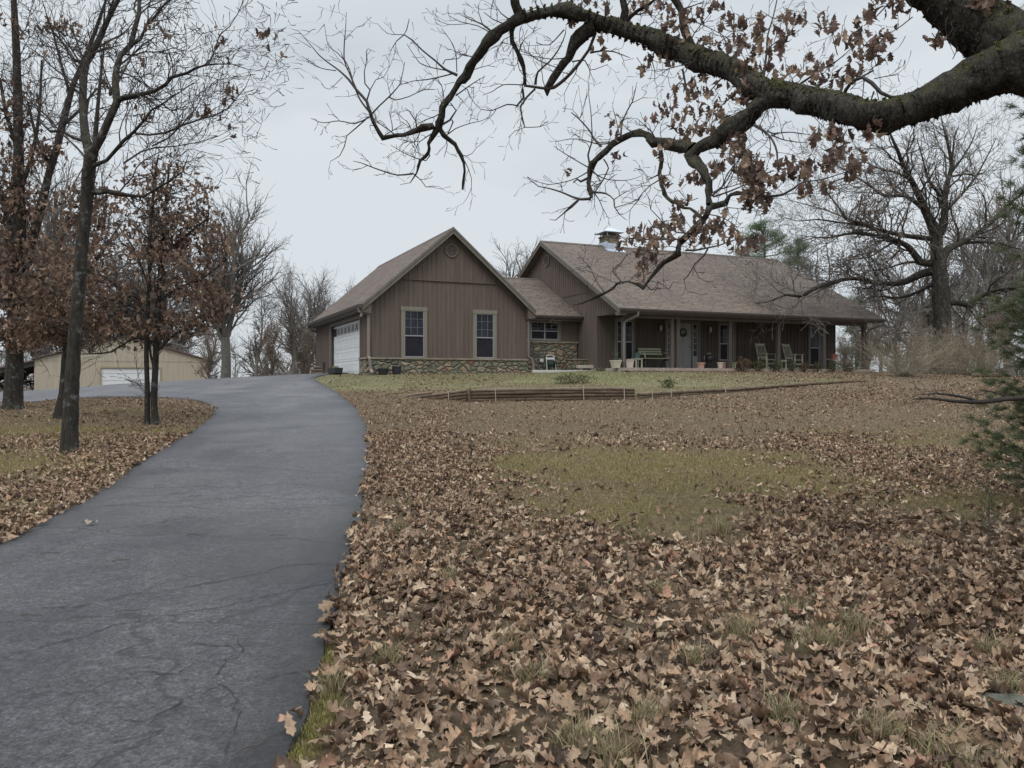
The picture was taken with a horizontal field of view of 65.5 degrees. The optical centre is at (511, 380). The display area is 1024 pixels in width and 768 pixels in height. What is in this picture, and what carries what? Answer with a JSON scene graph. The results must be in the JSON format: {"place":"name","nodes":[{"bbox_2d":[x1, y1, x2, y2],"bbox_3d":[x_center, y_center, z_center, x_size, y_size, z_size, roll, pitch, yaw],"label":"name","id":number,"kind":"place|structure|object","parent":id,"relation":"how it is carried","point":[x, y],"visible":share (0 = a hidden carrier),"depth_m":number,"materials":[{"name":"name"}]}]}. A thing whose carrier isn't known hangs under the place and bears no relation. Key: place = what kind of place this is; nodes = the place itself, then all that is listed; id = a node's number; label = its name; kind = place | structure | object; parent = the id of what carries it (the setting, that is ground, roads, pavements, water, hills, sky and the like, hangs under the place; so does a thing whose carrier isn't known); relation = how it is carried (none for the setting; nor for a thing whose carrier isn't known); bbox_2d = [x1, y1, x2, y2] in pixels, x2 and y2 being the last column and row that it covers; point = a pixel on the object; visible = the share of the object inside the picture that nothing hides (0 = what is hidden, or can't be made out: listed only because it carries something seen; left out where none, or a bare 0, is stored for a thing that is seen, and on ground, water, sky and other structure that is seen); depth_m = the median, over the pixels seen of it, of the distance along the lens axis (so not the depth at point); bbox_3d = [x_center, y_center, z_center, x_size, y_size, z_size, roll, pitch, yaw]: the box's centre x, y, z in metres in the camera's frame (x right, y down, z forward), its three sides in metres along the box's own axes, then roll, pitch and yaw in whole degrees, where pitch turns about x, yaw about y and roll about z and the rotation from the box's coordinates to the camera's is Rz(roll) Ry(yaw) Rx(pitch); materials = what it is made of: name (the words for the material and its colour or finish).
{"place":"outdoors","nodes":[
{"label":"outdoors","id":0,"kind":"place"},
{"bbox_2d":[0,372,369,767],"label":"driveway","id":1,"kind":"structure","parent":0,"point":[287,439],"depth_m":5.07,"materials":[{"name":"grey asphalt"}]},
{"bbox_2d":[81,519,97,523],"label":"oak leaf","id":2,"kind":"object","parent":1,"relation":"on","point":[88,521],"visible":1,"depth_m":6.84,"materials":[{"name":"beige plant"}]},
{"bbox_2d":[5,496,342,756],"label":"driveway cracks","id":3,"kind":"object","parent":1,"relation":"on","point":[187,642],"visible":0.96,"depth_m":4.00,"materials":[{"name":"black asphalt"}]},
{"bbox_2d":[233,738,267,755],"bbox_3d":[-1.001,1.407,3.063,0.027,0.012,0.162,0,0,35],"label":"twig","id":4,"kind":"object","parent":1,"relation":"on","point":[242,748],"visible":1,"depth_m":3.05,"materials":[{"name":"grey wood"}]},
{"bbox_2d":[310,366,321,373],"bbox_3d":[-8.851,-0.452,36.014,0.320,0.393,1.167,0,0,-24],"label":"log stack","id":5,"kind":"object","parent":1,"relation":"on","point":[316,369],"visible":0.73,"depth_m":35.71,"materials":[{"name":"brown wood"}]},
{"bbox_2d":[327,366,342,373],"bbox_3d":[-6.993,-0.441,31.450,0.336,0.324,1.500,0,0,-24],"label":"planter trough","id":6,"kind":"object","parent":1,"relation":"on","point":[334,369],"visible":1,"depth_m":31.03,"materials":[{"name":"grey stone"}]},
{"bbox_2d":[0,370,1023,767],"bbox_3d":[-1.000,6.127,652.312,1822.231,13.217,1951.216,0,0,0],"label":"ground","id":7,"kind":"structure","parent":0,"point":[688,494],"depth_m":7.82,"materials":[{"name":"brown plant"}]},
{"bbox_2d":[0,318,56,391],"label":"bare tree","id":8,"kind":"object","parent":7,"relation":"on","point":[26,381],"visible":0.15,"depth_m":61.21,"materials":[{"name":"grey plant"}]},
{"bbox_2d":[0,225,61,376],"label":"bare tree","id":9,"kind":"object","parent":7,"relation":"on","point":[1,352],"visible":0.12,"depth_m":42.64,"materials":[{"name":"grey plant"}]},
{"bbox_2d":[29,317,59,384],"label":"bare tree","id":10,"kind":"object","parent":7,"relation":"on","point":[38,354],"visible":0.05,"depth_m":71.93,"materials":[{"name":"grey plant"}]},
{"bbox_2d":[0,0,137,409],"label":"oak tree","id":11,"kind":"object","parent":7,"relation":"on","point":[16,205],"visible":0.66,"depth_m":19.69,"materials":[{"name":"brown plant"}]},
{"bbox_2d":[0,5,152,418],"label":"oak tree","id":12,"kind":"object","parent":7,"relation":"on","point":[32,322],"visible":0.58,"depth_m":17.08,"materials":[{"name":"brown plant"}]},
{"bbox_2d":[29,306,150,355],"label":"bare tree","id":13,"kind":"object","parent":7,"relation":"on","point":[59,348],"visible":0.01,"depth_m":76.47,"materials":[{"name":"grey plant"}]},
{"bbox_2d":[0,135,185,389],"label":"bare tree","id":14,"kind":"object","parent":7,"relation":"on","point":[46,217],"visible":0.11,"depth_m":73.71,"materials":[{"name":"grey plant"}]},
{"bbox_2d":[0,335,210,389],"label":"metal barn","id":15,"kind":"structure","parent":7,"relation":"on","point":[173,366],"depth_m":54.85,"materials":[{"name":"beige metal"}]},
{"bbox_2d":[100,366,160,384],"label":"roller door","id":16,"kind":"structure","parent":15,"relation":"in","point":[108,380],"depth_m":54.94,"materials":[{"name":"white paint"}]},
{"bbox_2d":[29,101,259,423],"bbox_3d":[-7.095,-2.288,15.938,5.057,6.313,3.574,0,0,29],"label":"oak sapling","id":17,"kind":"object","parent":7,"relation":"on","point":[162,255],"visible":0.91,"depth_m":15.79,"materials":[{"name":"brown plant"}]},
{"bbox_2d":[57,219,257,369],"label":"bare tree","id":18,"kind":"object","parent":7,"relation":"on","point":[182,341],"visible":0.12,"depth_m":74.54,"materials":[{"name":"grey plant"}]},
{"bbox_2d":[0,0,342,452],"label":"oak tree","id":19,"kind":"object","parent":7,"relation":"on","point":[69,438],"visible":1,"depth_m":11.67,"materials":[{"name":"brown plant"}]},
{"bbox_2d":[166,297,200,352],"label":"bare tree","id":20,"kind":"object","parent":7,"relation":"on","point":[184,310],"visible":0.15,"depth_m":76.07,"materials":[{"name":"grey plant"}]},
{"bbox_2d":[159,325,241,378],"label":"bare tree","id":21,"kind":"object","parent":7,"relation":"on","point":[217,359],"visible":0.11,"depth_m":62.27,"materials":[{"name":"grey plant"}]},
{"bbox_2d":[184,327,220,378],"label":"shrub","id":22,"kind":"object","parent":7,"relation":"on","point":[208,359],"visible":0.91,"depth_m":49.93,"materials":[{"name":"grey plant"}]},
{"bbox_2d":[119,152,305,377],"bbox_3d":[-13.958,-5.238,37.277,8.288,12.090,11.002,0,0,-23],"label":"bare tree","id":23,"kind":"object","parent":7,"relation":"on","point":[242,268],"visible":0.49,"depth_m":38.42,"materials":[{"name":"grey plant"}]},
{"bbox_2d":[230,275,281,375],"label":"bare tree","id":24,"kind":"object","parent":7,"relation":"on","point":[255,355],"visible":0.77,"depth_m":54.95,"materials":[{"name":"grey plant"}]},
{"bbox_2d":[255,310,287,375],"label":"shrub","id":25,"kind":"object","parent":7,"relation":"on","point":[271,350],"visible":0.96,"depth_m":47.85,"materials":[{"name":"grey plant"}]},
{"bbox_2d":[267,245,314,374],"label":"bare tree","id":26,"kind":"object","parent":7,"relation":"on","point":[292,348],"visible":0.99,"depth_m":45.97,"materials":[{"name":"grey plant"}]},
{"bbox_2d":[257,264,335,373],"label":"bare tree","id":27,"kind":"object","parent":7,"relation":"on","point":[314,312],"visible":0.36,"depth_m":59.68,"materials":[{"name":"grey plant"}]},
{"bbox_2d":[289,314,316,373],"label":"shrub","id":28,"kind":"object","parent":7,"relation":"on","point":[304,365],"visible":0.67,"depth_m":54.90,"materials":[{"name":"brown plant"}]},
{"bbox_2d":[303,270,339,368],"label":"bare tree","id":29,"kind":"object","parent":7,"relation":"on","point":[327,299],"visible":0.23,"depth_m":61.78,"materials":[{"name":"grey plant"}]},
{"bbox_2d":[337,273,354,295],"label":"bare tree","id":30,"kind":"object","parent":7,"relation":"on","point":[349,285],"visible":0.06,"depth_m":58.41,"materials":[{"name":"grey plant"}]},
{"bbox_2d":[377,368,388,374],"bbox_3d":[-4.562,-0.312,28.207,0.403,0.240,0.397,0,0,-24],"label":"nursery pot","id":31,"kind":"object","parent":7,"relation":"on","point":[382,371],"visible":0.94,"depth_m":28.06,"materials":[{"name":"black plastic"}]},
{"bbox_2d":[392,366,401,374],"bbox_3d":[-4.110,-0.360,28.374,0.360,0.300,0.355,0,0,-24],"label":"nursery pot","id":32,"kind":"object","parent":7,"relation":"on","point":[396,370],"visible":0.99,"depth_m":28.24,"materials":[{"name":"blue plastic"}]},
{"bbox_2d":[0,370,1023,767],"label":"fallen leaves","id":33,"kind":"object","parent":7,"relation":"on","point":[974,564],"visible":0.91,"depth_m":4.88,"materials":[{"name":"brown plant"}]},
{"bbox_2d":[0,295,1023,391],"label":"distant wood","id":34,"kind":"object","parent":7,"relation":"on","point":[286,371],"visible":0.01,"depth_m":82.98,"materials":[{"name":"grey plant"}]},
{"bbox_2d":[399,386,634,401],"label":"timber wall","id":35,"kind":"structure","parent":7,"relation":"on","point":[536,394],"depth_m":21.65,"materials":[{"name":"wood"}]},
{"bbox_2d":[490,230,558,276],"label":"bare tree","id":36,"kind":"object","parent":7,"relation":"on","point":[514,263],"visible":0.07,"depth_m":51.26,"materials":[{"name":"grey plant"}]},
{"bbox_2d":[546,355,555,367],"bbox_3d":[1.567,-0.710,32.182,0.425,0.668,0.339,0,0,-18],"label":"hose reel","id":37,"kind":"object","parent":7,"relation":"on","point":[552,364],"visible":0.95,"depth_m":32.15,"materials":[{"name":"white paint"}]},
{"bbox_2d":[532,370,590,372],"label":"garden kerb","id":38,"kind":"structure","parent":7,"relation":"on","point":[541,371],"depth_m":30.86,"materials":[{"name":"concrete"}]},
{"bbox_2d":[552,373,597,383],"bbox_3d":[1.897,-0.044,24.028,1.531,0.413,1.040,0,0,0],"label":"azalea bush","id":39,"kind":"object","parent":7,"relation":"on","point":[576,379],"visible":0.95,"depth_m":23.92,"materials":[{"name":"green plant"}]},
{"bbox_2d":[564,359,587,369],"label":"stone bed wall","id":40,"kind":"structure","parent":7,"relation":"on","point":[570,364],"depth_m":32.17,"materials":[{"name":"beige stone"}]},
{"bbox_2d":[576,365,593,369],"bbox_3d":[2.939,-0.505,31.979,0.680,0.230,0.280,0,0,-24],"label":"stone bench","id":41,"kind":"object","parent":7,"relation":"on","point":[581,367],"visible":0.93,"depth_m":31.86,"materials":[{"name":"stone"}]},
{"bbox_2d":[306,227,886,375],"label":"ranch house","id":42,"kind":"structure","parent":7,"relation":"on","point":[451,300],"depth_m":32.25,"materials":[{"name":"brown wood"}]},
{"bbox_2d":[329,314,360,373],"bbox_3d":[-6.668,-1.320,31.945,0.190,2.240,5.780,0,0,-24],"label":"garage door","id":43,"kind":"structure","parent":42,"relation":"in","point":[348,335],"depth_m":32.06,"materials":[{"name":"white paint"}]},
{"bbox_2d":[400,306,427,357],"bbox_3d":[-3.559,-1.742,28.998,1.030,1.885,0.063,0,0,-24],"label":"window","id":44,"kind":"structure","parent":42,"relation":"in","point":[413,319],"depth_m":29.01,"materials":[{"name":"paint"}]},
{"bbox_2d":[472,310,496,358],"bbox_3d":[-1.029,-1.732,30.117,1.010,1.865,0.063,0,0,-24],"label":"window","id":45,"kind":"structure","parent":42,"relation":"in","point":[484,321],"depth_m":30.14,"materials":[{"name":"paint"}]},
{"bbox_2d":[527,320,560,340],"bbox_3d":[1.050,-2.058,32.397,2.110,0.875,0.063,0,0,-24],"label":"window","id":46,"kind":"structure","parent":42,"relation":"in","point":[540,330],"depth_m":32.53,"materials":[{"name":"paint"}]},
{"bbox_2d":[609,351,621,367],"bbox_3d":[3.889,-0.837,29.863,0.341,0.733,0.341,0,0,-24],"label":"flower pot","id":47,"kind":"object","parent":42,"relation":"on","point":[615,363],"visible":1,"depth_m":29.76,"materials":[{"name":"beige ceramic"}]},
{"bbox_2d":[614,317,635,360],"bbox_3d":[4.565,-1.667,32.191,1.000,1.735,0.063,0,0,-24],"label":"window","id":48,"kind":"structure","parent":42,"relation":"in","point":[630,325],"depth_m":32.25,"materials":[{"name":"paint"}]},
{"bbox_2d":[626,359,633,367],"bbox_3d":[4.471,-0.669,30.632,0.380,0.399,0.346,0,0,-24],"label":"flower pot","id":49,"kind":"object","parent":42,"relation":"on","point":[629,363],"visible":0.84,"depth_m":30.49,"materials":[{"name":"ceramic"}]},
{"bbox_2d":[631,358,642,367],"bbox_3d":[4.853,-0.670,30.913,0.348,0.400,0.340,0,0,-24],"label":"side table","id":50,"kind":"object","parent":42,"relation":"on","point":[636,362],"visible":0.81,"depth_m":30.81,"materials":[{"name":"white paint"}]},
{"bbox_2d":[633,352,641,357],"bbox_3d":[4.890,-0.990,30.914,0.385,0.240,0.217,0,0,-1],"label":"watering can","id":51,"kind":"object","parent":50,"relation":"on","point":[636,355],"visible":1,"depth_m":30.84,"materials":[{"name":"teal plastic"}]},
{"bbox_2d":[637,346,668,367],"bbox_3d":[5.660,-0.919,31.709,1.259,0.911,0.636,0,0,-24],"label":"glider bench","id":52,"kind":"object","parent":42,"relation":"on","point":[658,353],"visible":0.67,"depth_m":31.86,"materials":[{"name":"green wood"}]},
{"bbox_2d":[664,320,700,367],"bbox_3d":[7.158,-1.495,33.309,1.820,2.050,0.123,0,0,-24],"label":"entry door","id":53,"kind":"structure","parent":42,"relation":"in","point":[689,344],"depth_m":33.43,"materials":[{"name":"paint"}]},
{"bbox_2d":[680,328,686,336],"bbox_3d":[7.176,-2.000,33.266,0.365,0.369,0.094,0,0,-24],"label":"door wreath","id":54,"kind":"object","parent":42,"relation":"attached to","point":[683,335],"depth_m":33.26,"materials":[{"name":"green plant"}]},
{"bbox_2d":[696,362,704,367],"bbox_3d":[7.546,-0.595,31.888,0.374,0.250,0.374,0,0,-24],"label":"flower pot","id":55,"kind":"object","parent":42,"relation":"on","point":[700,364],"visible":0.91,"depth_m":31.75,"materials":[{"name":"ceramic"}]},
{"bbox_2d":[705,353,713,367],"bbox_3d":[8.074,-0.796,32.627,0.373,0.659,0.394,0,0,-24],"label":"charcoal grill","id":56,"kind":"object","parent":42,"relation":"on","point":[709,358],"visible":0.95,"depth_m":32.50,"materials":[{"name":"black metal"}]},
{"bbox_2d":[717,362,723,367],"bbox_3d":[8.432,-0.605,32.226,0.286,0.270,0.286,0,0,-24],"label":"flower pot","id":57,"kind":"object","parent":42,"relation":"on","point":[719,364],"visible":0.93,"depth_m":32.13,"materials":[{"name":"ceramic"}]},
{"bbox_2d":[717,321,735,361],"bbox_3d":[9.240,-1.677,34.265,1.000,1.715,0.063,0,0,-24],"label":"window","id":58,"kind":"structure","parent":42,"relation":"in","point":[721,325],"depth_m":34.22,"materials":[{"name":"paint"}]},
{"bbox_2d":[755,343,775,368],"bbox_3d":[10.799,-1.042,33.767,0.664,1.148,0.852,0,0,-30],"label":"rocking chair","id":59,"kind":"object","parent":42,"relation":"on","point":[763,352],"visible":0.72,"depth_m":33.94,"materials":[{"name":"white paint"}]},
{"bbox_2d":[782,344,804,368],"bbox_3d":[12.172,-1.042,34.431,0.664,1.148,0.852,0,0,-38],"label":"rocking chair","id":60,"kind":"object","parent":42,"relation":"on","point":[785,346],"visible":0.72,"depth_m":34.57,"materials":[{"name":"white paint"}]},
{"bbox_2d":[807,325,820,365],"bbox_3d":[13.793,-1.593,36.283,0.820,1.885,0.063,0,0,-24],"label":"window","id":61,"kind":"structure","parent":42,"relation":"in","point":[814,343],"depth_m":36.29,"materials":[{"name":"paint"}]},
{"bbox_2d":[294,0,1023,326],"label":"oak tree","id":62,"kind":"object","parent":7,"relation":"on","point":[984,39],"visible":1,"depth_m":5.65,"materials":[{"name":"brown plant"}]},
{"bbox_2d":[660,378,674,387],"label":"azalea bush","id":63,"kind":"object","parent":7,"relation":"on","point":[669,383],"visible":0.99,"depth_m":24.15,"materials":[{"name":"green plant"}]},
{"bbox_2d":[734,356,752,371],"bbox_3d":[9.182,-0.636,31.600,0.726,0.679,0.800,0,0,-37],"label":"shrub","id":64,"kind":"object","parent":7,"relation":"on","point":[744,363],"visible":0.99,"depth_m":31.56,"materials":[{"name":"green plant"}]},
{"bbox_2d":[637,379,865,397],"bbox_3d":[7.776,0.258,24.613,9.954,0.592,0.202,0,0,-31],"label":"log edging","id":65,"kind":"object","parent":7,"relation":"on","point":[725,389],"visible":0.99,"depth_m":24.07,"materials":[{"name":"wood"}]},
{"bbox_2d":[752,356,765,371],"bbox_3d":[9.937,-0.644,31.953,0.535,0.680,0.543,0,0,0],"label":"shrub","id":66,"kind":"object","parent":7,"relation":"on","point":[757,368],"visible":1,"depth_m":31.95,"materials":[{"name":"green plant"}]},
{"bbox_2d":[734,218,797,263],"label":"pine tree","id":67,"kind":"object","parent":7,"relation":"on","point":[759,228],"visible":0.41,"depth_m":59.73,"materials":[{"name":"green plant"}]},
{"bbox_2d":[771,357,784,371],"bbox_3d":[10.809,-0.633,32.347,0.554,0.652,0.623,0,0,-27],"label":"shrub","id":68,"kind":"object","parent":7,"relation":"on","point":[777,368],"visible":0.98,"depth_m":32.32,"materials":[{"name":"green plant"}]},
{"bbox_2d":[786,361,797,371],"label":"shrub","id":69,"kind":"object","parent":7,"relation":"on","point":[792,367],"visible":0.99,"depth_m":32.61,"materials":[{"name":"green plant"}]},
{"bbox_2d":[784,237,820,276],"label":"pine tree","id":70,"kind":"object","parent":7,"relation":"on","point":[798,248],"visible":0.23,"depth_m":65.80,"materials":[{"name":"green plant"}]},
{"bbox_2d":[799,361,809,371],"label":"shrub","id":71,"kind":"object","parent":7,"relation":"on","point":[804,367],"visible":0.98,"depth_m":32.90,"materials":[{"name":"green plant"}]},
{"bbox_2d":[813,362,822,371],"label":"shrub","id":72,"kind":"object","parent":7,"relation":"on","point":[816,367],"visible":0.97,"depth_m":33.19,"materials":[{"name":"green plant"}]},
{"bbox_2d":[801,256,843,290],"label":"bare tree","id":73,"kind":"object","parent":7,"relation":"on","point":[822,276],"visible":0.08,"depth_m":64.09,"materials":[{"name":"grey plant"}]},
{"bbox_2d":[826,360,840,371],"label":"shrub","id":74,"kind":"object","parent":7,"relation":"on","point":[833,364],"visible":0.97,"depth_m":33.55,"materials":[{"name":"green plant"}]},
{"bbox_2d":[836,333,851,368],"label":"beech tree","id":75,"kind":"object","parent":7,"relation":"on","point":[843,350],"visible":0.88,"depth_m":47.97,"materials":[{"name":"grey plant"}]},
{"bbox_2d":[843,363,856,371],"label":"shrub","id":76,"kind":"object","parent":7,"relation":"on","point":[848,368],"visible":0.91,"depth_m":33.88,"materials":[{"name":"green plant"}]},
{"bbox_2d":[836,296,874,368],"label":"bare tree","id":77,"kind":"object","parent":7,"relation":"on","point":[856,361],"visible":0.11,"depth_m":61.82,"materials":[{"name":"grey plant"}]},
{"bbox_2d":[846,283,875,368],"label":"bare tree","id":78,"kind":"object","parent":7,"relation":"on","point":[856,349],"visible":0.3,"depth_m":50.05,"materials":[{"name":"grey plant"}]},
{"bbox_2d":[702,52,1023,373],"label":"oak tree","id":79,"kind":"object","parent":7,"relation":"on","point":[937,271],"visible":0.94,"depth_m":34.54,"materials":[{"name":"brown plant"}]},
{"bbox_2d":[858,323,885,368],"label":"beech tree","id":80,"kind":"object","parent":7,"relation":"on","point":[873,336],"visible":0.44,"depth_m":44.90,"materials":[{"name":"grey plant"}]},
{"bbox_2d":[860,267,900,371],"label":"bare tree","id":81,"kind":"object","parent":7,"relation":"on","point":[873,310],"visible":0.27,"depth_m":57.79,"materials":[{"name":"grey plant"}]},
{"bbox_2d":[837,246,961,372],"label":"bare tree","id":82,"kind":"object","parent":7,"relation":"on","point":[895,340],"visible":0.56,"depth_m":46.88,"materials":[{"name":"grey plant"}]},
{"bbox_2d":[829,310,989,377],"bbox_3d":[14.513,-1.129,29.502,4.869,2.874,5.878,0,0,-40],"label":"forsythia bush","id":83,"kind":"object","parent":7,"relation":"on","point":[892,365],"visible":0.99,"depth_m":29.37,"materials":[{"name":"beige plant"}]},
{"bbox_2d":[899,309,929,369],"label":"beech tree","id":84,"kind":"object","parent":7,"relation":"on","point":[916,335],"visible":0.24,"depth_m":52.08,"materials":[{"name":"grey plant"}]},
{"bbox_2d":[841,214,991,373],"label":"bare tree","id":85,"kind":"object","parent":7,"relation":"on","point":[926,281],"visible":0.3,"depth_m":61.15,"materials":[{"name":"grey plant"}]},
{"bbox_2d":[891,309,991,373],"bbox_3d":[17.795,-1.580,33.850,4.150,2.877,4.929,0,0,0],"label":"forsythia bush","id":86,"kind":"object","parent":7,"relation":"on","point":[939,370],"visible":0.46,"depth_m":33.28,"materials":[{"name":"beige plant"}]},
{"bbox_2d":[898,4,1023,489],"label":"cedar tree","id":87,"kind":"object","parent":7,"relation":"on","point":[1017,398],"visible":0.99,"depth_m":7.78,"materials":[{"name":"green plant"}]},
{"bbox_2d":[948,268,977,373],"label":"bare tree","id":88,"kind":"object","parent":7,"relation":"on","point":[954,317],"visible":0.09,"depth_m":59.81,"materials":[{"name":"grey plant"}]},
{"bbox_2d":[905,200,1022,371],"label":"bare tree","id":89,"kind":"object","parent":7,"relation":"on","point":[961,313],"visible":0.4,"depth_m":49.95,"materials":[{"name":"grey plant"}]},
{"bbox_2d":[904,306,1023,375],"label":"forsythia bush","id":90,"kind":"object","parent":7,"relation":"on","point":[971,357],"visible":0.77,"depth_m":31.29,"materials":[{"name":"beige plant"}]},
{"bbox_2d":[906,147,1023,375],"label":"bare tree","id":91,"kind":"object","parent":7,"relation":"on","point":[966,251],"visible":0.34,"depth_m":55.74,"materials":[{"name":"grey plant"}]},
{"bbox_2d":[973,485,1000,535],"bbox_3d":[3.895,1.076,6.529,0.225,0.447,0.217,0,0,0],"label":"cedar seedling","id":92,"kind":"object","parent":7,"relation":"on","point":[989,511],"visible":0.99,"depth_m":6.52,"materials":[{"name":"green plant"}]},
{"bbox_2d":[969,373,1011,376],"bbox_3d":[18.128,-0.195,30.188,1.613,0.210,0.196,0,0,-6],"label":"fallen log","id":93,"kind":"object","parent":7,"relation":"on","point":[982,375],"visible":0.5,"depth_m":30.10,"materials":[{"name":"grey wood"}]},
{"bbox_2d":[959,245,1023,367],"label":"bare tree","id":94,"kind":"object","parent":7,"relation":"on","point":[1004,302],"visible":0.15,"depth_m":46.62,"materials":[{"name":"grey plant"}]},
{"bbox_2d":[978,300,1013,372],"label":"beech tree","id":95,"kind":"object","parent":7,"relation":"on","point":[995,320],"visible":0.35,"depth_m":43.93,"materials":[{"name":"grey plant"}]},
{"bbox_2d":[980,691,1023,710],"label":"rock","id":96,"kind":"object","parent":7,"relation":"on","point":[1007,698],"visible":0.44,"depth_m":3.47,"materials":[{"name":"grey stone"}]},
{"bbox_2d":[0,0,1023,381],"label":"sky","id":97,"kind":"structure","parent":0,"point":[357,221],"materials":[{"name":"white"}]},
{"bbox_3d":[13.998,-0.677,34.637,0.320,0.422,0.320,0,0,-24],"label":"wire stand","id":98,"kind":"object","parent":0,"visible":0},
{"bbox_2d":[830,354,837,359],"bbox_3d":[13.998,-1.020,34.637,0.308,0.260,0.308,0,0,-24],"label":"flower pot","id":99,"kind":"object","parent":98,"relation":"on","point":[833,356],"visible":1,"depth_m":34.53,"materials":[{"name":"red ceramic"}]}
]}

